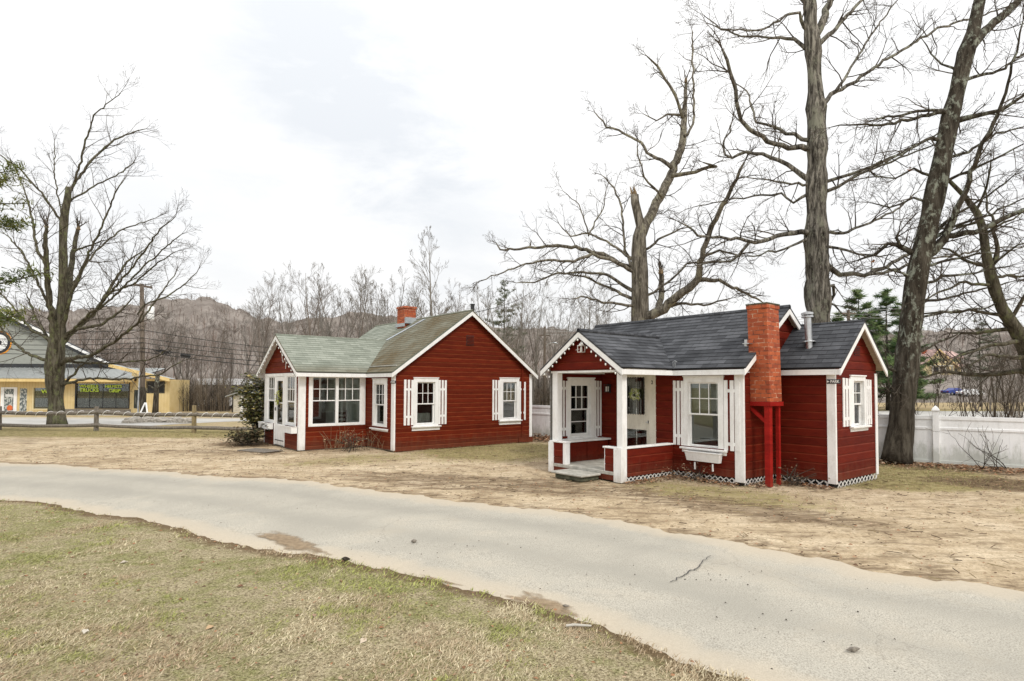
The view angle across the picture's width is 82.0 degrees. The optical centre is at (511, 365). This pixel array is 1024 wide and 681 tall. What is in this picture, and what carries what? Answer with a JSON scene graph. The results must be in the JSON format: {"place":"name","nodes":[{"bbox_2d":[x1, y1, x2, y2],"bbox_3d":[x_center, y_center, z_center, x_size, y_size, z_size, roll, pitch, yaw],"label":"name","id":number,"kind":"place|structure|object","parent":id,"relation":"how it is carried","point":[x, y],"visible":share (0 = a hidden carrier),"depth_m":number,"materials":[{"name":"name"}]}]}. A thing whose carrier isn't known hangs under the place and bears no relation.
{"place":"outdoors","nodes":[
{"label":"outdoors","id":0,"kind":"place"},
{"bbox_2d":[2,414,246,425],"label":"street","id":1,"kind":"structure","parent":0,"point":[36,420],"depth_m":30.41,"materials":[{"name":"asphalt"}]},
{"bbox_2d":[135,283,154,416],"bbox_3d":[-22.555,-0.820,36.065,1.309,8.638,0.605,0,-2,0],"label":"utility pole","id":2,"kind":"object","parent":1,"relation":"on","point":[142,388],"visible":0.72,"depth_m":35.92,"materials":[{"name":"brown wood"}]},
{"bbox_2d":[258,533,321,553],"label":"damp sand","id":3,"kind":"structure","parent":0,"point":[289,541],"depth_m":6.55,"materials":[{"name":"sand"}]},
{"bbox_2d":[0,499,758,680],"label":"lawn","id":4,"kind":"structure","parent":0,"point":[614,669],"depth_m":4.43,"materials":[{"name":"plant"}]},
{"bbox_2d":[0,463,1023,680],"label":"driveway","id":5,"kind":"structure","parent":0,"point":[944,630],"depth_m":5.48,"materials":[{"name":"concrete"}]},
{"bbox_2d":[509,591,575,614],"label":"damp sand","id":6,"kind":"structure","parent":5,"relation":"on","point":[559,607],"depth_m":4.73,"materials":[{"name":"sand"}]},
{"bbox_2d":[0,403,1023,591],"bbox_3d":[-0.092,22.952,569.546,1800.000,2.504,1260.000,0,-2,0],"label":"ground","id":7,"kind":"structure","parent":0,"point":[16,442],"depth_m":9.80,"materials":[{"name":"soil"}]},
{"bbox_2d":[0,157,60,331],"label":"white pine","id":8,"kind":"object","parent":7,"relation":"on","point":[10,224],"visible":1,"depth_m":17.06,"materials":[{"name":"green plant"}]},
{"bbox_2d":[0,310,189,412],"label":"skate shop","id":9,"kind":"structure","parent":7,"relation":"on","point":[26,391],"depth_m":50.52,"materials":[{"name":"yellow"}]},
{"bbox_2d":[0,387,17,410],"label":"door","id":10,"kind":"structure","parent":9,"relation":"in","point":[8,402],"depth_m":49.89,"materials":[{"name":"white paint"}]},
{"bbox_2d":[32,387,46,409],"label":"display window","id":11,"kind":"structure","parent":9,"relation":"in","point":[37,390],"depth_m":49.93,"materials":[{"name":"glass"}]},
{"bbox_2d":[74,382,129,408],"bbox_3d":[-34.707,2.550,49.962,4.637,2.211,0.130,0,-2,0],"label":"display window","id":12,"kind":"structure","parent":9,"relation":"in","point":[97,388],"depth_m":49.98,"materials":[{"name":"glass"}]},
{"bbox_2d":[146,381,164,392],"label":"window","id":13,"kind":"structure","parent":9,"relation":"in","point":[162,389],"depth_m":48.19,"materials":[{"name":"black glass"}]},
{"bbox_2d":[0,64,220,423],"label":"bare maple","id":14,"kind":"object","parent":7,"relation":"on","point":[55,359],"visible":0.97,"depth_m":25.85,"materials":[{"name":"brown plant"}]},
{"bbox_2d":[97,323,133,366],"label":"bare tree","id":15,"kind":"object","parent":7,"relation":"on","point":[109,350],"visible":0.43,"depth_m":72.49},
{"bbox_2d":[0,405,263,432],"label":"rail fence","id":16,"kind":"object","parent":7,"relation":"on","point":[96,424],"visible":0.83,"depth_m":22.25,"materials":[{"name":"brown wood"}]},
{"bbox_2d":[3,410,242,417],"bbox_3d":[-16.087,1.825,22.429,15.507,0.247,0.288,0,-2,6],"label":"rope light","id":17,"kind":"object","parent":16,"relation":"attached to","point":[113,413],"visible":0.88,"depth_m":22.33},
{"bbox_2d":[122,321,172,378],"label":"bare tree","id":18,"kind":"object","parent":7,"relation":"on","point":[131,356],"visible":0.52,"depth_m":65.03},
{"bbox_2d":[147,373,166,416],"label":"tree trunk","id":19,"kind":"object","parent":7,"relation":"on","point":[155,406],"visible":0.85,"depth_m":45.33,"materials":[{"name":"brown plant"}]},
{"bbox_2d":[144,306,205,379],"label":"bare tree","id":20,"kind":"object","parent":7,"relation":"on","point":[175,331],"visible":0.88,"depth_m":63.25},
{"bbox_2d":[161,318,196,378],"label":"bare tree","id":21,"kind":"object","parent":7,"relation":"on","point":[179,349],"visible":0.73,"depth_m":65.50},
{"bbox_2d":[153,309,207,379],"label":"bare tree","id":22,"kind":"object","parent":7,"relation":"on","point":[173,367],"visible":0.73,"depth_m":66.25,"materials":[{"name":"plant"}]},
{"bbox_2d":[185,313,222,381],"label":"bare tree","id":23,"kind":"object","parent":7,"relation":"on","point":[204,343],"visible":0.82,"depth_m":70.10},
{"bbox_2d":[202,304,229,410],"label":"bare tree","id":24,"kind":"object","parent":7,"relation":"on","point":[223,344],"visible":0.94,"depth_m":58.56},
{"bbox_2d":[199,324,238,382],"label":"bare tree","id":25,"kind":"object","parent":7,"relation":"on","point":[220,354],"visible":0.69,"depth_m":66.50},
{"bbox_2d":[197,379,251,394],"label":"building","id":26,"kind":"structure","parent":7,"relation":"on","point":[234,380],"depth_m":77.93,"materials":[{"name":"white"}]},
{"bbox_2d":[207,318,244,391],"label":"bare tree","id":27,"kind":"object","parent":7,"relation":"on","point":[228,367],"visible":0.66,"depth_m":69.08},
{"bbox_2d":[225,391,263,411],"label":"shed","id":28,"kind":"structure","parent":7,"relation":"on","point":[235,404],"depth_m":54.90,"materials":[{"name":"beige paint"}]},
{"bbox_2d":[225,372,264,439],"bbox_3d":[-8.014,1.291,18.548,1.552,2.184,1.347,0,-2,17],"label":"rhododendron","id":29,"kind":"object","parent":7,"relation":"on","point":[256,416],"visible":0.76,"depth_m":18.32,"materials":[{"name":"green plant"}]},
{"bbox_2d":[220,421,272,445],"bbox_3d":[-7.764,2.003,17.386,1.623,0.682,1.433,2,-3,-40],"label":"bush","id":30,"kind":"object","parent":7,"relation":"on","point":[250,436],"visible":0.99,"depth_m":17.16,"materials":[{"name":"brown plant"}]},
{"bbox_2d":[222,328,274,386],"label":"bare tree","id":31,"kind":"object","parent":7,"relation":"on","point":[254,363],"visible":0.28,"depth_m":69.19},
{"bbox_2d":[231,286,267,382],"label":"bare tree","id":32,"kind":"object","parent":7,"relation":"on","point":[247,362],"visible":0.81,"depth_m":66.70,"materials":[{"name":"plant"}]},
{"bbox_2d":[223,289,279,379],"bbox_3d":[-25.761,-1.528,57.755,5.332,12.258,4.763,0,-2,3],"label":"bare tree","id":33,"kind":"object","parent":7,"relation":"on","point":[258,330],"visible":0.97,"depth_m":57.35,"materials":[{"name":"plant"}]},
{"bbox_2d":[237,448,282,452],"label":"path slab","id":34,"kind":"structure","parent":7,"relation":"on","point":[260,450],"depth_m":15.69,"materials":[{"name":"grey concrete"}]},
{"bbox_2d":[251,276,278,386],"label":"bare tree","id":35,"kind":"object","parent":7,"relation":"on","point":[265,337],"visible":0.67,"depth_m":61.89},
{"bbox_2d":[246,289,307,353],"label":"bare tree","id":36,"kind":"object","parent":7,"relation":"on","point":[264,346],"visible":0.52,"depth_m":60.59,"materials":[{"name":"plant"}]},
{"bbox_2d":[253,268,317,335],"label":"bare tree","id":37,"kind":"object","parent":7,"relation":"on","point":[283,291],"visible":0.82,"depth_m":62.91,"materials":[{"name":"plant"}]},
{"bbox_2d":[275,261,336,335],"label":"bare tree","id":38,"kind":"object","parent":7,"relation":"on","point":[311,300],"visible":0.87,"depth_m":55.38,"materials":[{"name":"plant"}]},
{"bbox_2d":[276,287,336,336],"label":"bare tree","id":39,"kind":"object","parent":7,"relation":"on","point":[286,328],"visible":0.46,"depth_m":60.58,"materials":[{"name":"plant"}]},
{"bbox_2d":[299,275,328,334],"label":"bare tree","id":40,"kind":"object","parent":7,"relation":"on","point":[313,310],"visible":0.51,"depth_m":70.52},
{"bbox_2d":[308,290,334,335],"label":"bare tree","id":41,"kind":"object","parent":7,"relation":"on","point":[312,332],"visible":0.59,"depth_m":59.72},
{"bbox_2d":[305,263,362,337],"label":"bare tree","id":42,"kind":"object","parent":7,"relation":"on","point":[319,290],"visible":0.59,"depth_m":66.80,"materials":[{"name":"plant"}]},
{"bbox_2d":[314,281,357,336],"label":"bare tree","id":43,"kind":"object","parent":7,"relation":"on","point":[341,312],"visible":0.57,"depth_m":69.28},
{"bbox_2d":[324,427,374,452],"bbox_3d":[-4.279,1.977,15.813,1.278,0.654,1.523,2,-3,-38],"label":"dead plant","id":44,"kind":"object","parent":7,"relation":"on","point":[351,444],"visible":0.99,"depth_m":15.89,"materials":[{"name":"brown plant"}]},
{"bbox_2d":[338,270,374,337],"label":"bare tree","id":45,"kind":"object","parent":7,"relation":"on","point":[358,308],"visible":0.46,"depth_m":71.05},
{"bbox_2d":[342,272,380,337],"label":"bare tree","id":46,"kind":"object","parent":7,"relation":"on","point":[361,309],"visible":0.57,"depth_m":61.29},
{"bbox_2d":[343,263,388,332],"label":"bare tree","id":47,"kind":"object","parent":7,"relation":"on","point":[354,284],"visible":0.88,"depth_m":58.86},
{"bbox_2d":[352,266,423,332],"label":"bare tree","id":48,"kind":"object","parent":7,"relation":"on","point":[382,318],"visible":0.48,"depth_m":60.68,"materials":[{"name":"plant"}]},
{"bbox_2d":[368,281,413,324],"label":"bare tree","id":49,"kind":"object","parent":7,"relation":"on","point":[387,302],"visible":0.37,"depth_m":65.19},
{"bbox_2d":[256,304,537,451],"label":"red cottage","id":50,"kind":"structure","parent":7,"relation":"on","point":[463,378],"depth_m":17.01,"materials":[{"name":"paint"}]},
{"bbox_2d":[268,377,274,419],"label":"window","id":51,"kind":"structure","parent":50,"relation":"in","point":[271,380],"depth_m":17.66,"materials":[{"name":"white paint"}]},
{"bbox_2d":[274,377,283,445],"bbox_3d":[-6.690,1.310,16.970,0.083,1.981,0.805,2,-3,-39],"label":"door","id":52,"kind":"structure","parent":50,"relation":"in","point":[279,409],"depth_m":17.02,"materials":[{"name":"white paint"}]},
{"bbox_2d":[287,376,294,422],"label":"window","id":53,"kind":"structure","parent":50,"relation":"in","point":[290,379],"depth_m":16.34,"materials":[{"name":"white paint"}]},
{"bbox_2d":[313,378,321,418],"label":"window","id":54,"kind":"structure","parent":50,"relation":"in","point":[319,417],"depth_m":19.12,"materials":[{"name":"white paint"}]},
{"bbox_2d":[308,377,365,426],"bbox_3d":[-4.883,0.983,16.478,1.645,1.396,0.095,2,-3,-39],"label":"window","id":55,"kind":"structure","parent":50,"relation":"in","point":[362,383],"depth_m":16.44,"materials":[{"name":"white paint"}]},
{"bbox_2d":[369,378,387,431],"bbox_3d":[-3.639,1.083,16.346,0.198,1.460,1.020,2,-3,-39],"label":"window","id":56,"kind":"structure","parent":50,"relation":"in","point":[379,393],"depth_m":16.44,"materials":[{"name":"white paint"}]},
{"bbox_2d":[411,377,441,430],"bbox_3d":[-2.416,1.061,16.364,0.930,1.465,0.265,2,-3,-39],"label":"window","id":57,"kind":"structure","parent":50,"relation":"in","point":[417,417],"depth_m":16.40,"materials":[{"name":"white paint"}]},
{"bbox_2d":[499,377,522,424],"bbox_3d":[-0.099,1.097,18.266,0.905,1.445,0.265,2,-3,-39],"label":"window","id":58,"kind":"structure","parent":50,"relation":"in","point":[503,380],"depth_m":18.29,"materials":[{"name":"white paint"}]},
{"bbox_2d":[405,227,460,317],"bbox_3d":[-4.744,-2.603,34.232,3.903,11.731,3.012,-2,-3,41],"label":"bare tree","id":59,"kind":"object","parent":7,"relation":"on","point":[430,290],"visible":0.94,"depth_m":34.66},
{"bbox_2d":[443,277,467,312],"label":"bare tree","id":60,"kind":"object","parent":7,"relation":"on","point":[455,307],"visible":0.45,"depth_m":68.11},
{"bbox_2d":[463,285,519,345],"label":"bare tree","id":61,"kind":"object","parent":7,"relation":"on","point":[510,318],"visible":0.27,"depth_m":59.48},
{"bbox_2d":[483,279,528,352],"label":"pine tree","id":62,"kind":"object","parent":7,"relation":"on","point":[505,296],"visible":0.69,"depth_m":62.08,"materials":[{"name":"green plant"}]},
{"bbox_2d":[477,276,546,364],"bbox_3d":[0.262,-2.037,55.704,6.090,12.635,6.521,0,-2,17],"label":"bare tree","id":63,"kind":"object","parent":7,"relation":"on","point":[520,337],"visible":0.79,"depth_m":54.72,"materials":[{"name":"plant"}]},
{"bbox_2d":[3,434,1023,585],"bbox_3d":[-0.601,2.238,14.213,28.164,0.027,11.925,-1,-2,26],"label":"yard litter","id":64,"kind":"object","parent":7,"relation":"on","point":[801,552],"visible":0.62,"depth_m":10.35,"materials":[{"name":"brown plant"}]},
{"bbox_2d":[502,294,529,354],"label":"bare tree","id":65,"kind":"object","parent":7,"relation":"on","point":[518,325],"visible":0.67,"depth_m":57.56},
{"bbox_2d":[512,304,535,363],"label":"bare tree","id":66,"kind":"object","parent":7,"relation":"on","point":[533,355],"visible":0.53,"depth_m":67.12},
{"bbox_2d":[39,430,1023,512],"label":"yard grass","id":67,"kind":"structure","parent":7,"relation":"on","point":[622,484],"depth_m":13.13,"materials":[{"name":"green plant"}]},
{"bbox_2d":[522,294,542,388],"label":"bare tree","id":68,"kind":"object","parent":7,"relation":"on","point":[533,334],"visible":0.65,"depth_m":66.75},
{"bbox_2d":[520,281,559,404],"bbox_3d":[2.911,-2.152,57.917,3.734,12.858,5.773,1,-2,-16],"label":"bare tree","id":69,"kind":"object","parent":7,"relation":"on","point":[538,330],"visible":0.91,"depth_m":57.70,"materials":[{"name":"plant"}]},
{"bbox_2d":[540,327,557,404],"bbox_3d":[3.686,0.227,59.963,1.972,8.399,0.344,0,-2,10],"label":"utility pole","id":70,"kind":"object","parent":7,"relation":"on","point":[544,360],"visible":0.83,"depth_m":59.95,"materials":[{"name":"wood"}]},
{"bbox_2d":[534,301,573,366],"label":"bare tree","id":71,"kind":"object","parent":7,"relation":"on","point":[553,332],"visible":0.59,"depth_m":65.18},
{"bbox_2d":[540,299,572,404],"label":"bare tree","id":72,"kind":"object","parent":7,"relation":"on","point":[554,346],"visible":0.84,"depth_m":62.43,"materials":[{"name":"plant"}]},
{"bbox_2d":[554,292,582,353],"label":"bare tree","id":73,"kind":"object","parent":7,"relation":"on","point":[569,322],"visible":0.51,"depth_m":65.85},
{"bbox_2d":[551,469,600,481],"bbox_3d":[1.207,2.091,11.197,0.521,0.135,0.830,2,-3,-39],"label":"doorstep","id":74,"kind":"object","parent":7,"relation":"on","point":[577,475],"visible":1,"depth_m":11.01,"materials":[{"name":"concrete"}]},
{"bbox_2d":[556,287,608,349],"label":"bare tree","id":75,"kind":"object","parent":7,"relation":"on","point":[581,312],"visible":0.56,"depth_m":57.08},
{"bbox_2d":[146,355,1023,408],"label":"thicket","id":76,"kind":"object","parent":7,"relation":"on","point":[947,402],"visible":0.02,"depth_m":71.14,"materials":[{"name":"brown plant"}]},
{"bbox_2d":[561,276,608,328],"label":"bare tree","id":77,"kind":"object","parent":7,"relation":"on","point":[589,315],"visible":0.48,"depth_m":50.47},
{"bbox_2d":[173,370,1023,434],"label":"brush","id":78,"kind":"object","parent":7,"relation":"on","point":[199,395],"visible":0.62,"depth_m":58.17,"materials":[{"name":"brown plant"}]},
{"bbox_2d":[590,288,627,324],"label":"bare tree","id":79,"kind":"object","parent":7,"relation":"on","point":[607,306],"visible":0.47,"depth_m":48.76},
{"bbox_2d":[461,0,784,407],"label":"storm broken tree","id":80,"kind":"object","parent":7,"relation":"on","point":[636,266],"visible":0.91,"depth_m":19.09,"materials":[{"name":"brown plant"}]},
{"bbox_2d":[661,461,713,481],"bbox_3d":[3.418,1.953,11.056,1.138,0.426,1.027,2,-3,-44],"label":"dead plant","id":81,"kind":"object","parent":7,"relation":"on","point":[695,476],"visible":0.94,"depth_m":11.05,"materials":[{"name":"brown plant"}]},
{"bbox_2d":[540,302,887,487],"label":"red cottage","id":82,"kind":"structure","parent":7,"relation":"on","point":[748,395],"depth_m":11.10,"materials":[{"name":"paint"}]},
{"bbox_2d":[540,338,620,376],"bbox_3d":[1.275,-0.168,11.441,0.034,0.750,2.174,2,-3,-39],"label":"light string","id":83,"kind":"object","parent":82,"relation":"hanging from","point":[568,348],"visible":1,"depth_m":11.36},
{"bbox_2d":[566,377,597,438],"bbox_3d":[1.477,0.937,12.796,0.900,1.355,0.198,2,-3,-39],"label":"window","id":84,"kind":"structure","parent":82,"relation":"in","point":[581,390],"depth_m":12.85,"materials":[{"name":"white paint"}]},
{"bbox_2d":[627,374,648,445],"bbox_3d":[2.615,1.081,12.424,0.083,1.846,0.680,2,-3,-39],"label":"door","id":85,"kind":"structure","parent":82,"relation":"in","point":[640,422],"depth_m":12.44,"materials":[{"name":"beige paint"}]},
{"bbox_2d":[679,375,727,455],"bbox_3d":[3.661,0.929,11.193,0.220,1.475,1.000,2,-3,-39],"label":"window","id":86,"kind":"structure","parent":82,"relation":"in","point":[699,397],"depth_m":11.27,"materials":[{"name":"white paint"}]},
{"bbox_2d":[849,375,871,431],"bbox_3d":[6.387,0.697,10.972,0.820,1.035,0.265,2,-3,-39],"label":"window","id":87,"kind":"structure","parent":82,"relation":"in","point":[858,382],"depth_m":11.02,"materials":[{"name":"white paint"}]},
{"bbox_2d":[532,405,1023,467],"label":"vinyl fence","id":88,"kind":"object","parent":7,"relation":"on","point":[929,446],"visible":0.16,"depth_m":13.34,"materials":[{"name":"plastic"}]},
{"bbox_2d":[532,433,1023,489],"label":"leaf litter","id":89,"kind":"object","parent":7,"relation":"on","point":[539,437],"visible":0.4,"depth_m":12.33,"materials":[{"name":"plant"}]},
{"bbox_2d":[778,458,829,485],"bbox_3d":[5.138,1.907,10.484,0.726,0.491,0.755,2,-2,-35],"label":"dead plant","id":90,"kind":"object","parent":7,"relation":"on","point":[795,481],"visible":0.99,"depth_m":10.52,"materials":[{"name":"brown plant"}]},
{"bbox_2d":[643,0,1023,334],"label":"bare oak","id":91,"kind":"object","parent":7,"relation":"on","point":[818,295],"visible":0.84,"depth_m":15.60,"materials":[{"name":"grey plant"}]},
{"bbox_2d":[868,288,937,409],"bbox_3d":[34.253,-1.658,54.376,7.326,11.571,6.189,0,-2,14],"label":"pine tree","id":92,"kind":"object","parent":7,"relation":"on","point":[886,298],"visible":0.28,"depth_m":53.85,"materials":[{"name":"green plant"}]},
{"bbox_2d":[805,0,1023,463],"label":"leaning maple","id":93,"kind":"object","parent":7,"relation":"on","point":[898,445],"visible":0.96,"depth_m":13.70,"materials":[{"name":"brown plant"}]},
{"bbox_2d":[883,338,959,415],"bbox_3d":[10.867,0.813,15.634,1.668,3.086,0.953,-1,-2,30],"label":"bare sapling","id":94,"kind":"object","parent":7,"relation":"on","point":[936,391],"visible":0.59,"depth_m":15.56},
{"bbox_2d":[865,130,1023,396],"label":"crooked tree","id":95,"kind":"object","parent":7,"relation":"on","point":[1012,325],"visible":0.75,"depth_m":14.34,"materials":[{"name":"brown wood"}]},
{"bbox_2d":[945,361,985,416],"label":"bare sapling","id":96,"kind":"object","parent":7,"relation":"on","point":[959,386],"visible":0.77,"depth_m":16.56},
{"bbox_2d":[926,423,1006,469],"bbox_3d":[10.318,1.797,13.021,2.224,1.281,1.387,2,-2,-33],"label":"bare shrub","id":97,"kind":"object","parent":7,"relation":"on","point":[989,455],"visible":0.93,"depth_m":12.69,"materials":[{"name":"plant"}]},
{"bbox_2d":[957,356,994,411],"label":"bare tree","id":98,"kind":"object","parent":7,"relation":"on","point":[976,386],"visible":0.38,"depth_m":48.96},
{"bbox_2d":[956,348,1008,416],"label":"bare sapling","id":99,"kind":"object","parent":7,"relation":"on","point":[970,391],"visible":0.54,"depth_m":17.57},
{"bbox_2d":[963,332,1022,417],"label":"bare sapling","id":100,"kind":"object","parent":7,"relation":"on","point":[994,404],"visible":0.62,"depth_m":15.72,"materials":[{"name":"plant"}]},
{"bbox_2d":[962,334,1023,417],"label":"bare sapling","id":101,"kind":"object","parent":7,"relation":"on","point":[1002,397],"visible":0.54,"depth_m":15.39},
{"bbox_2d":[985,350,1023,415],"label":"bare tree","id":102,"kind":"object","parent":7,"relation":"on","point":[1015,379],"visible":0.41,"depth_m":41.26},
{"bbox_2d":[993,344,1023,417],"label":"bare sapling","id":103,"kind":"object","parent":7,"relation":"on","point":[1021,381],"visible":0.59,"depth_m":16.60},
{"bbox_2d":[0,0,1023,334],"label":"sky","id":104,"kind":"structure","parent":0,"point":[333,134],"materials":[{"name":"white"}]},
{"bbox_2d":[9,296,1023,402],"bbox_3d":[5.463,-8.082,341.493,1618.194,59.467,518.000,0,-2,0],"label":"hills","id":105,"kind":"structure","parent":0,"point":[205,305],"depth_m":268.24,"materials":[{"name":"plant"}]},
{"bbox_2d":[11,294,1023,386],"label":"hillside woods","id":106,"kind":"object","parent":105,"relation":"on","point":[214,338],"visible":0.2,"depth_m":213.03,"materials":[{"name":"brown plant"}]},
{"bbox_2d":[921,349,964,375],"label":"yellow house","id":107,"kind":"structure","parent":105,"relation":"on","point":[935,354],"depth_m":172.19,"materials":[{"name":"paint"}]},
{"bbox_2d":[878,402,1023,409],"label":"dry verge","id":108,"kind":"structure","parent":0,"point":[922,407],"depth_m":66.78,"materials":[{"name":"plant"}]},
{"bbox_2d":[877,295,945,394],"bbox_3d":[39.816,-1.524,60.716,7.826,11.840,6.819,0,-2,0],"label":"pine tree","id":109,"kind":"object","parent":108,"relation":"on","point":[923,359],"visible":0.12,"depth_m":59.56,"materials":[{"name":"green plant"}]},
{"bbox_2d":[955,320,1002,406],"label":"pine tree","id":110,"kind":"object","parent":108,"relation":"on","point":[983,335],"visible":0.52,"depth_m":65.92,"materials":[{"name":"green plant"}]},
{"bbox_2d":[879,411,1023,417],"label":"side road","id":111,"kind":"structure","parent":0,"point":[946,413],"depth_m":45.68,"materials":[{"name":"asphalt"}]},
{"bbox_2d":[839,286,894,388],"bbox_3d":[30.848,-1.577,52.362,6.835,11.209,6.578,1,-2,-22],"label":"pine tree","id":112,"kind":"object","parent":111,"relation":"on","point":[864,306],"visible":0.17,"depth_m":51.77,"materials":[{"name":"green plant"}]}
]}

